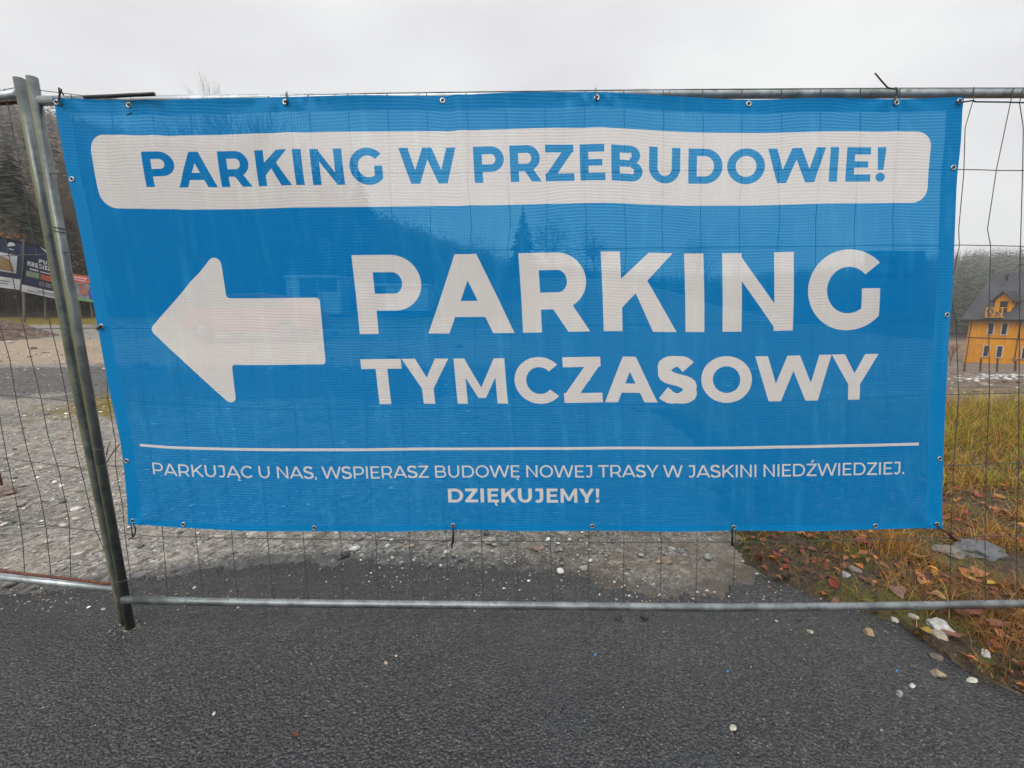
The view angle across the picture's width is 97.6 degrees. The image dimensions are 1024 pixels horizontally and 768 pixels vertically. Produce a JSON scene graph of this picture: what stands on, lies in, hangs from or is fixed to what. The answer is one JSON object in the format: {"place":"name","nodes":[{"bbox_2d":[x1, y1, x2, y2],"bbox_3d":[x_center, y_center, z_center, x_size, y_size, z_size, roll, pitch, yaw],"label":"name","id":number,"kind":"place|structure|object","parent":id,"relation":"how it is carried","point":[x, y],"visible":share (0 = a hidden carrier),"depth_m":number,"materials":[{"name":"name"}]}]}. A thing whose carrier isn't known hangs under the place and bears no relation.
{"place":"outdoors","nodes":[
{"label":"outdoors","id":0,"kind":"place"},
{"bbox_2d":[0,558,1023,767],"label":"asphalt road","id":1,"kind":"structure","parent":0,"point":[438,696],"depth_m":1.51,"materials":[{"name":"grey asphalt"}]},
{"bbox_2d":[0,76,123,624],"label":"fence panel","id":2,"kind":"object","parent":1,"relation":"on","point":[19,96],"visible":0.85,"depth_m":1.66,"materials":[{"name":"metal"}]},
{"bbox_2d":[2,586,1017,760],"bbox_3d":[0.199,1.036,1.345,4.802,0.012,1.452,0,9,0],"label":"grit","id":3,"kind":"object","parent":1,"relation":"on","point":[640,715],"visible":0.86,"depth_m":1.78,"materials":[{"name":"gravel"}]},
{"bbox_2d":[25,75,1023,629],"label":"fence panel","id":4,"kind":"object","parent":1,"relation":"on","point":[39,101],"visible":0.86,"depth_m":1.67,"materials":[{"name":"metal"}]},
{"bbox_2d":[57,87,63,106],"bbox_3d":[-1.491,-0.943,1.481,0.017,0.068,0.108,-7,11,-41],"label":"cable tie","id":5,"kind":"object","parent":4,"relation":"attached to","point":[59,92],"visible":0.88,"depth_m":1.46,"materials":[{"name":"black plastic"}]},
{"bbox_2d":[83,92,155,98],"bbox_3d":[-1.281,-0.940,1.462,0.255,0.016,0.015,1,9,7],"label":"rod","id":6,"kind":"object","parent":4,"relation":"attached to","point":[123,95],"visible":1,"depth_m":1.46,"materials":[{"name":"black plastic"}]},
{"bbox_2d":[128,523,135,539],"bbox_3d":[-1.444,0.558,1.697,0.067,0.082,0.024,7,11,39],"label":"cable tie","id":7,"kind":"object","parent":4,"relation":"attached to","point":[134,534],"visible":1,"depth_m":1.69,"materials":[{"name":"black plastic"}]},
{"bbox_2d":[451,525,453,548],"bbox_3d":[-0.224,0.574,1.706,0.012,0.100,0.043,0,9,0],"label":"cable tie","id":8,"kind":"object","parent":4,"relation":"attached to","point":[452,536],"visible":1,"depth_m":1.69,"materials":[{"name":"black plastic"}]},
{"bbox_2d":[52,92,963,531],"bbox_3d":[0.059,-0.199,1.580,3.122,1.532,0.022,0,9,0],"label":"banner","id":9,"kind":"object","parent":4,"relation":"attached to","point":[562,312],"visible":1,"depth_m":1.57,"materials":[{"name":"blue"}]},
{"bbox_2d":[731,526,733,545],"bbox_3d":[0.841,0.581,1.706,0.009,0.098,0.050,5,10,32],"label":"cable tie","id":10,"kind":"object","parent":4,"relation":"attached to","point":[732,536],"visible":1,"depth_m":1.69,"materials":[{"name":"black plastic"}]},
{"bbox_2d":[874,72,898,101],"bbox_3d":[1.246,-0.968,1.475,0.139,0.090,0.041,-4,10,-27],"label":"cable tie","id":11,"kind":"object","parent":4,"relation":"attached to","point":[886,86],"visible":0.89,"depth_m":1.46,"materials":[{"name":"black plastic"}]},
{"bbox_2d":[934,524,957,540],"bbox_3d":[1.645,0.563,1.704,0.120,0.086,0.043,0,9,0],"label":"cable tie","id":12,"kind":"object","parent":4,"relation":"attached to","point":[953,538],"visible":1,"depth_m":1.68,"materials":[{"name":"black plastic"}]},
{"bbox_2d":[956,100,1023,102],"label":"cord","id":13,"kind":"object","parent":4,"relation":"attached to","point":[988,101],"visible":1,"depth_m":1.48,"materials":[{"name":"grey metal"}]},
{"bbox_2d":[640,615,648,619],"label":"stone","id":14,"kind":"object","parent":1,"relation":"on","point":[644,617],"visible":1,"depth_m":1.84,"materials":[{"name":"grey stone"}]},
{"bbox_2d":[730,724,736,730],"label":"stone","id":15,"kind":"object","parent":1,"relation":"on","point":[733,727],"visible":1,"depth_m":1.35,"materials":[{"name":"white stone"}]},
{"bbox_2d":[863,627,873,636],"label":"stone","id":16,"kind":"object","parent":1,"relation":"on","point":[868,631],"visible":1,"depth_m":1.75,"materials":[{"name":"beige stone"}]},
{"bbox_2d":[891,616,898,622],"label":"stone","id":17,"kind":"object","parent":1,"relation":"on","point":[895,619],"visible":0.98,"depth_m":1.82,"materials":[{"name":"white stone"}]},
{"bbox_2d":[895,690,903,696],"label":"stone","id":18,"kind":"object","parent":1,"relation":"on","point":[899,693],"visible":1,"depth_m":1.47,"materials":[{"name":"grey stone"}]},
{"bbox_2d":[929,653,943,660],"bbox_3d":[1.544,0.992,1.632,0.043,0.026,0.033,5,10,29],"label":"stone","id":19,"kind":"object","parent":1,"relation":"on","point":[936,656],"visible":1,"depth_m":1.62,"materials":[{"name":"grey stone"}]},
{"bbox_2d":[929,668,946,677],"bbox_3d":[1.475,1.003,1.554,0.042,0.025,0.039,-1,9,-8],"label":"stone","id":20,"kind":"object","parent":1,"relation":"on","point":[936,672],"visible":1,"depth_m":1.54,"materials":[{"name":"beige stone"}]},
{"bbox_2d":[966,677,977,682],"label":"stone","id":21,"kind":"object","parent":1,"relation":"on","point":[971,679],"visible":1,"depth_m":1.52,"materials":[{"name":"white stone"}]},
{"bbox_2d":[0,143,1023,694],"bbox_3d":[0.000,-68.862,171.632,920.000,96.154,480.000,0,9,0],"label":"ground","id":22,"kind":"structure","parent":0,"point":[716,573],"depth_m":2.51,"materials":[{"name":"grey gravel"}]},
{"bbox_2d":[0,484,16,496],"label":"stone","id":23,"kind":"object","parent":22,"relation":"on","point":[6,490],"visible":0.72,"depth_m":3.12,"materials":[{"name":"beige stone"}]},
{"bbox_2d":[0,237,22,312],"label":"advertising banner","id":24,"kind":"object","parent":22,"relation":"on","point":[14,247],"visible":0.9,"depth_m":21.15,"materials":[{"name":"white plastic"}]},
{"bbox_2d":[0,205,24,310],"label":"shrub","id":25,"kind":"object","parent":22,"relation":"on","point":[20,284],"visible":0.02,"depth_m":23.97,"materials":[{"name":"brown plant"}]},
{"bbox_2d":[0,145,41,245],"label":"spruce tree","id":26,"kind":"object","parent":22,"relation":"on","point":[15,188],"visible":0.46,"depth_m":31.14,"materials":[{"name":"green plant"}]},
{"bbox_2d":[0,216,41,304],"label":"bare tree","id":27,"kind":"object","parent":22,"relation":"on","point":[11,233],"visible":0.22,"depth_m":26.11,"materials":[{"name":"brown plant"}]},
{"bbox_2d":[7,194,44,295],"bbox_3d":[-32.005,-9.095,30.100,3.942,6.891,4.142,-6,11,-36],"label":"spruce tree","id":28,"kind":"object","parent":22,"relation":"on","point":[25,226],"visible":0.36,"depth_m":29.63,"materials":[{"name":"green plant"}]},
{"bbox_2d":[0,319,59,340],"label":"dirt heap","id":29,"kind":"object","parent":22,"relation":"on","point":[31,333],"visible":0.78,"depth_m":15.63,"materials":[{"name":"soil"}]},
{"bbox_2d":[0,187,68,246],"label":"bare tree","id":30,"kind":"object","parent":22,"relation":"on","point":[17,214],"visible":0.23,"depth_m":30.52,"materials":[{"name":"brown plant"}]},
{"bbox_2d":[0,90,69,204],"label":"hill conifers","id":31,"kind":"object","parent":22,"relation":"on","point":[3,137],"visible":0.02,"depth_m":80.17,"materials":[{"name":"green plant"}]},
{"bbox_2d":[0,152,77,238],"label":"bare woodland","id":32,"kind":"object","parent":22,"relation":"on","point":[34,204],"visible":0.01,"depth_m":39.56,"materials":[{"name":"brown plant"}]},
{"bbox_2d":[0,89,78,232],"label":"hill broadleaves","id":33,"kind":"object","parent":22,"relation":"on","point":[8,146],"visible":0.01,"depth_m":81.36,"materials":[{"name":"brown plant"}]},
{"bbox_2d":[0,222,88,311],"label":"undergrowth","id":34,"kind":"object","parent":22,"relation":"on","point":[77,270],"visible":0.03,"depth_m":25.76,"materials":[{"name":"brown plant"}]},
{"bbox_2d":[21,240,71,321],"bbox_3d":[-22.657,-4.892,21.843,0.884,3.908,1.883,4,9,24],"label":"advertising banner","id":35,"kind":"object","parent":22,"relation":"on","point":[31,281],"visible":0.59,"depth_m":21.32,"materials":[{"name":"black plastic"}]},
{"bbox_2d":[13,170,79,235],"bbox_3d":[-36.389,-13.060,36.961,5.771,9.870,5.358,0,9,0],"label":"bare tree","id":36,"kind":"object","parent":22,"relation":"on","point":[61,194],"visible":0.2,"depth_m":36.41,"materials":[{"name":"brown plant"}]},
{"bbox_2d":[0,286,94,315],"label":"brush","id":37,"kind":"object","parent":22,"relation":"on","point":[6,295],"visible":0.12,"depth_m":23.88,"materials":[{"name":"brown plant"}]},
{"bbox_2d":[35,224,86,273],"bbox_3d":[-27.592,-7.717,28.425,2.744,4.953,3.526,7,11,40],"label":"bare tree","id":38,"kind":"object","parent":22,"relation":"on","point":[70,245],"visible":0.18,"depth_m":28.02,"materials":[{"name":"brown plant"}]},
{"bbox_2d":[51,147,72,200],"bbox_3d":[-29.369,-12.373,32.270,6.447,10.954,8.796,0,9,0],"label":"bare tree","id":39,"kind":"object","parent":22,"relation":"on","point":[63,172],"visible":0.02,"depth_m":29.75,"materials":[{"name":"brown plant"}]},
{"bbox_2d":[63,199,82,259],"bbox_3d":[-30.322,-10.059,32.466,3.584,7.008,3.462,-8,11,-41],"label":"bare tree","id":40,"kind":"object","parent":22,"relation":"on","point":[73,220],"visible":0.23,"depth_m":31.53,"materials":[{"name":"brown plant"}]},
{"bbox_2d":[64,214,83,268],"bbox_3d":[-32.419,-9.377,32.898,4.455,6.131,5.184,6,11,37],"label":"spruce tree","id":41,"kind":"object","parent":22,"relation":"on","point":[68,227],"visible":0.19,"depth_m":32.56,"materials":[{"name":"green plant"}]},
{"bbox_2d":[69,231,86,268],"bbox_3d":[-25.340,-7.065,27.191,2.384,4.363,2.520,3,9,16],"label":"bare tree","id":42,"kind":"object","parent":22,"relation":"on","point":[78,248],"visible":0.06,"depth_m":26.61,"materials":[{"name":"brown plant"}]},
{"bbox_2d":[73,273,93,317],"bbox_3d":[-21.166,-4.341,22.387,0.911,2.276,0.451,-6,11,-35],"label":"advertising banner","id":43,"kind":"object","parent":22,"relation":"on","point":[83,288],"visible":0.6,"depth_m":22.14,"materials":[{"name":"multicoloured plastic"}]},
{"bbox_2d":[106,444,119,461],"bbox_3d":[-3.406,0.590,3.826,0.123,0.159,0.011,-2,9,-10],"label":"stick","id":44,"kind":"object","parent":22,"relation":"on","point":[112,453],"visible":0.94,"depth_m":3.82,"materials":[{"name":"wood"}]},
{"bbox_2d":[184,72,219,94],"bbox_3d":[-20.037,-14.990,34.591,6.921,14.755,10.278,0,9,0],"label":"bare tree","id":45,"kind":"object","parent":22,"relation":"on","point":[201,87],"visible":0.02,"depth_m":31.17,"materials":[{"name":"grey plant"}]},
{"bbox_2d":[482,537,496,544],"bbox_3d":[-0.121,0.868,2.478,0.086,0.030,0.064,-5,10,-28],"label":"stone","id":46,"kind":"object","parent":22,"relation":"on","point":[489,539],"visible":0.82,"depth_m":2.47,"materials":[{"name":"white stone"}]},
{"bbox_2d":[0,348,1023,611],"bbox_3d":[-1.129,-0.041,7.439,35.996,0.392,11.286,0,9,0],"label":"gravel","id":47,"kind":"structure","parent":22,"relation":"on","point":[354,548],"depth_m":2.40,"materials":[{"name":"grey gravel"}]},
{"bbox_2d":[0,329,1023,405],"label":"earth clods","id":48,"kind":"object","parent":22,"relation":"on","point":[975,390],"visible":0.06,"depth_m":13.19,"materials":[{"name":"soil"}]},
{"bbox_2d":[531,545,544,550],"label":"stone","id":49,"kind":"object","parent":22,"relation":"on","point":[537,548],"visible":1,"depth_m":2.38,"materials":[{"name":"beige stone"}]},
{"bbox_2d":[557,531,568,535],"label":"stone","id":50,"kind":"object","parent":22,"relation":"on","point":[563,533],"visible":0.7,"depth_m":2.56,"materials":[{"name":"white stone"}]},
{"bbox_2d":[657,556,671,564],"bbox_3d":[0.778,0.898,2.279,0.076,0.024,0.066,8,12,43],"label":"stone","id":51,"kind":"object","parent":22,"relation":"on","point":[665,560],"visible":0.97,"depth_m":2.27,"materials":[{"name":"beige stone"}]},
{"bbox_2d":[948,345,968,357],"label":"shrub","id":52,"kind":"object","parent":22,"relation":"on","point":[956,350],"visible":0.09,"depth_m":42.90,"materials":[{"name":"brown plant"}]},
{"bbox_2d":[948,337,990,364],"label":"shrub","id":53,"kind":"object","parent":22,"relation":"on","point":[952,349],"visible":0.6,"depth_m":41.37,"materials":[{"name":"brown plant"}]},
{"bbox_2d":[979,358,981,371],"bbox_3d":[28.392,-1.093,27.142,0.184,0.926,0.104,0,9,0],"label":"stake","id":54,"kind":"object","parent":22,"relation":"on","point":[980,366],"visible":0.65,"depth_m":27.11,"materials":[{"name":"brown wood"}]},
{"bbox_2d":[947,374,1023,382],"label":"rubble","id":55,"kind":"object","parent":22,"relation":"on","point":[977,379],"visible":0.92,"depth_m":15.51,"materials":[{"name":"stone"}]},
{"bbox_2d":[949,246,1023,332],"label":"forest","id":56,"kind":"object","parent":22,"relation":"on","point":[970,277],"visible":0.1,"depth_m":123.76,"materials":[{"name":"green plant"}]},
{"bbox_2d":[960,271,1023,363],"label":"house","id":57,"kind":"structure","parent":22,"relation":"on","point":[1004,334],"depth_m":49.79,"materials":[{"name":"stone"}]},
{"bbox_2d":[982,345,990,356],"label":"window","id":58,"kind":"structure","parent":57,"relation":"in","point":[985,348],"depth_m":50.31,"materials":[{"name":"white glass"}]},
{"bbox_2d":[986,323,995,334],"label":"window","id":59,"kind":"structure","parent":57,"relation":"in","point":[991,325],"depth_m":49.77,"materials":[{"name":"white glass"}]},
{"bbox_2d":[995,345,1003,357],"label":"window","id":60,"kind":"structure","parent":57,"relation":"in","point":[999,349],"depth_m":49.27,"materials":[{"name":"white glass"}]},
{"bbox_2d":[1000,323,1008,334],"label":"window","id":61,"kind":"structure","parent":57,"relation":"in","point":[1004,326],"depth_m":48.81,"materials":[{"name":"white glass"}]},
{"bbox_2d":[1020,346,1023,358],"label":"window","id":62,"kind":"structure","parent":57,"relation":"in","point":[1022,351],"depth_m":47.61,"materials":[{"name":"white glass"}]},
{"bbox_2d":[995,358,998,371],"bbox_3d":[29.403,-1.093,27.142,0.196,0.928,0.104,0,9,0],"label":"stake","id":63,"kind":"object","parent":22,"relation":"on","point":[997,362],"visible":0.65,"depth_m":27.11,"materials":[{"name":"brown wood"}]},
{"bbox_2d":[0,0,1023,261],"label":"sky","id":64,"kind":"structure","parent":0,"point":[79,47],"materials":[{"name":"white"}]},
{"bbox_2d":[733,401,1023,693],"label":"soil verge","id":65,"kind":"structure","parent":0,"point":[951,646],"depth_m":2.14,"materials":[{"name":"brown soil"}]},
{"bbox_2d":[831,597,840,601],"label":"fallen leaf","id":66,"kind":"object","parent":65,"relation":"on","point":[836,599],"visible":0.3,"depth_m":1.94,"materials":[{"name":"brown plant"}]},
{"bbox_2d":[837,571,850,578],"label":"stone","id":67,"kind":"object","parent":65,"relation":"on","point":[847,576],"visible":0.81,"depth_m":2.07,"materials":[{"name":"white stone"}]},
{"bbox_2d":[847,565,861,572],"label":"stone","id":68,"kind":"object","parent":65,"relation":"on","point":[854,569],"visible":0.83,"depth_m":2.14,"materials":[{"name":"grey stone"}]},
{"bbox_2d":[852,535,872,544],"bbox_3d":[1.851,0.824,2.359,0.078,0.029,0.068,-3,9,-19],"label":"fallen leaf","id":69,"kind":"object","parent":65,"relation":"on","point":[860,537],"visible":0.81,"depth_m":2.37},
{"bbox_2d":[733,445,1023,619],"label":"moss","id":70,"kind":"object","parent":65,"relation":"on","point":[943,592],"visible":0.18,"depth_m":2.38,"materials":[{"name":"green plant"}]},
{"bbox_2d":[740,426,1023,691],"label":"leaf litter","id":71,"kind":"object","parent":65,"relation":"on","point":[833,582],"visible":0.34,"depth_m":2.18,"materials":[{"name":"brown plant"}]},
{"bbox_2d":[962,609,983,613],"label":"fallen leaf","id":72,"kind":"object","parent":71,"relation":"on","point":[979,611],"visible":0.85,"depth_m":1.78,"materials":[{"name":"brown plant"}]},
{"bbox_2d":[763,443,1021,599],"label":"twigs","id":73,"kind":"object","parent":65,"relation":"on","point":[934,548],"visible":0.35,"depth_m":2.26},
{"bbox_2d":[889,585,905,598],"bbox_3d":[1.680,0.897,1.946,0.055,0.029,0.067,-3,9,-18],"label":"fallen leaf","id":74,"kind":"object","parent":65,"relation":"on","point":[901,589],"visible":0.96,"depth_m":1.94,"materials":[{"name":"plant"}]},
{"bbox_2d":[907,613,919,619],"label":"stone","id":75,"kind":"object","parent":65,"relation":"on","point":[912,616],"visible":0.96,"depth_m":1.80,"materials":[{"name":"white stone"}]},
{"bbox_2d":[917,575,926,583],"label":"fallen leaf","id":76,"kind":"object","parent":65,"relation":"on","point":[920,580],"visible":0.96,"depth_m":2.02,"materials":[{"name":"orange plant"}]},
{"bbox_2d":[909,549,939,557],"bbox_3d":[2.033,0.828,2.208,0.112,0.071,0.076,5,10,28],"label":"fallen leaf","id":77,"kind":"object","parent":65,"relation":"on","point":[917,555],"visible":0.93,"depth_m":2.22,"materials":[{"name":"brown plant"}]},
{"bbox_2d":[920,627,931,632],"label":"fallen leaf","id":78,"kind":"object","parent":65,"relation":"on","point":[928,630],"visible":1,"depth_m":1.71,"materials":[{"name":"yellow plant"}]},
{"bbox_2d":[931,590,945,598],"bbox_3d":[1.794,0.887,1.884,0.052,0.022,0.040,0,9,0],"label":"fallen leaf","id":79,"kind":"object","parent":65,"relation":"on","point":[941,595],"visible":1,"depth_m":1.89,"materials":[{"name":"orange plant"}]},
{"bbox_2d":[929,629,947,640],"bbox_3d":[1.628,0.961,1.714,0.054,0.035,0.057,6,11,36],"label":"stone","id":80,"kind":"object","parent":65,"relation":"on","point":[938,634],"visible":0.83,"depth_m":1.70,"materials":[{"name":"beige stone"}]},
{"bbox_2d":[925,617,954,635],"bbox_3d":[1.676,0.953,1.755,0.077,0.056,0.083,5,11,8],"label":"stone","id":81,"kind":"object","parent":65,"relation":"on","point":[937,623],"visible":0.8,"depth_m":1.74,"materials":[{"name":"white stone"}]},
{"bbox_2d":[871,548,1023,666],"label":"russet grass","id":82,"kind":"structure","parent":65,"relation":"on","point":[996,617],"depth_m":1.84,"materials":[{"name":"brown plant"}]},
{"bbox_2d":[930,544,965,559],"bbox_3d":[2.248,0.857,2.311,0.132,0.053,0.109,7,11,37],"label":"rock","id":83,"kind":"object","parent":65,"relation":"on","point":[958,553],"visible":0.88,"depth_m":2.28,"materials":[{"name":"stone"}]},
{"bbox_2d":[943,629,966,636],"bbox_3d":[1.671,0.941,1.692,0.050,0.021,0.043,0,9,0],"label":"fallen leaf","id":84,"kind":"object","parent":65,"relation":"on","point":[955,634],"visible":0.96,"depth_m":1.70,"materials":[{"name":"brown plant"}]},
{"bbox_2d":[961,571,975,580],"bbox_3d":[2.082,0.877,2.044,0.040,0.008,0.069,0,9,0],"label":"fallen leaf","id":85,"kind":"object","parent":65,"relation":"on","point":[971,577],"visible":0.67,"depth_m":2.05,"materials":[{"name":"plant"}]},
{"bbox_2d":[971,565,988,576],"bbox_3d":[2.204,0.884,2.115,0.067,0.026,0.080,4,9,23],"label":"fallen leaf","id":86,"kind":"object","parent":65,"relation":"on","point":[979,571],"visible":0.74,"depth_m":2.11,"materials":[{"name":"orange plant"}]},
{"bbox_2d":[953,539,1008,561],"bbox_3d":[2.385,0.849,2.290,0.188,0.080,0.169,-4,9,-23],"label":"rock","id":87,"kind":"object","parent":65,"relation":"on","point":[976,549],"visible":0.84,"depth_m":2.26,"materials":[{"name":"stone"}]},
{"bbox_2d":[981,648,990,657],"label":"stone","id":88,"kind":"object","parent":65,"relation":"on","point":[986,654],"visible":0.98,"depth_m":1.62,"materials":[{"name":"white stone"}]},
{"bbox_2d":[979,619,1009,625],"bbox_3d":[1.845,0.915,1.712,0.094,0.026,0.042,3,9,20],"label":"fallen leaf","id":89,"kind":"object","parent":65,"relation":"on","point":[998,621],"visible":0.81,"depth_m":1.72,"materials":[{"name":"brown plant"}]},
{"bbox_2d":[943,382,1023,493],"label":"tall grass","id":90,"kind":"structure","parent":0,"point":[998,415],"depth_m":4.35,"materials":[{"name":"plant"}]}
]}

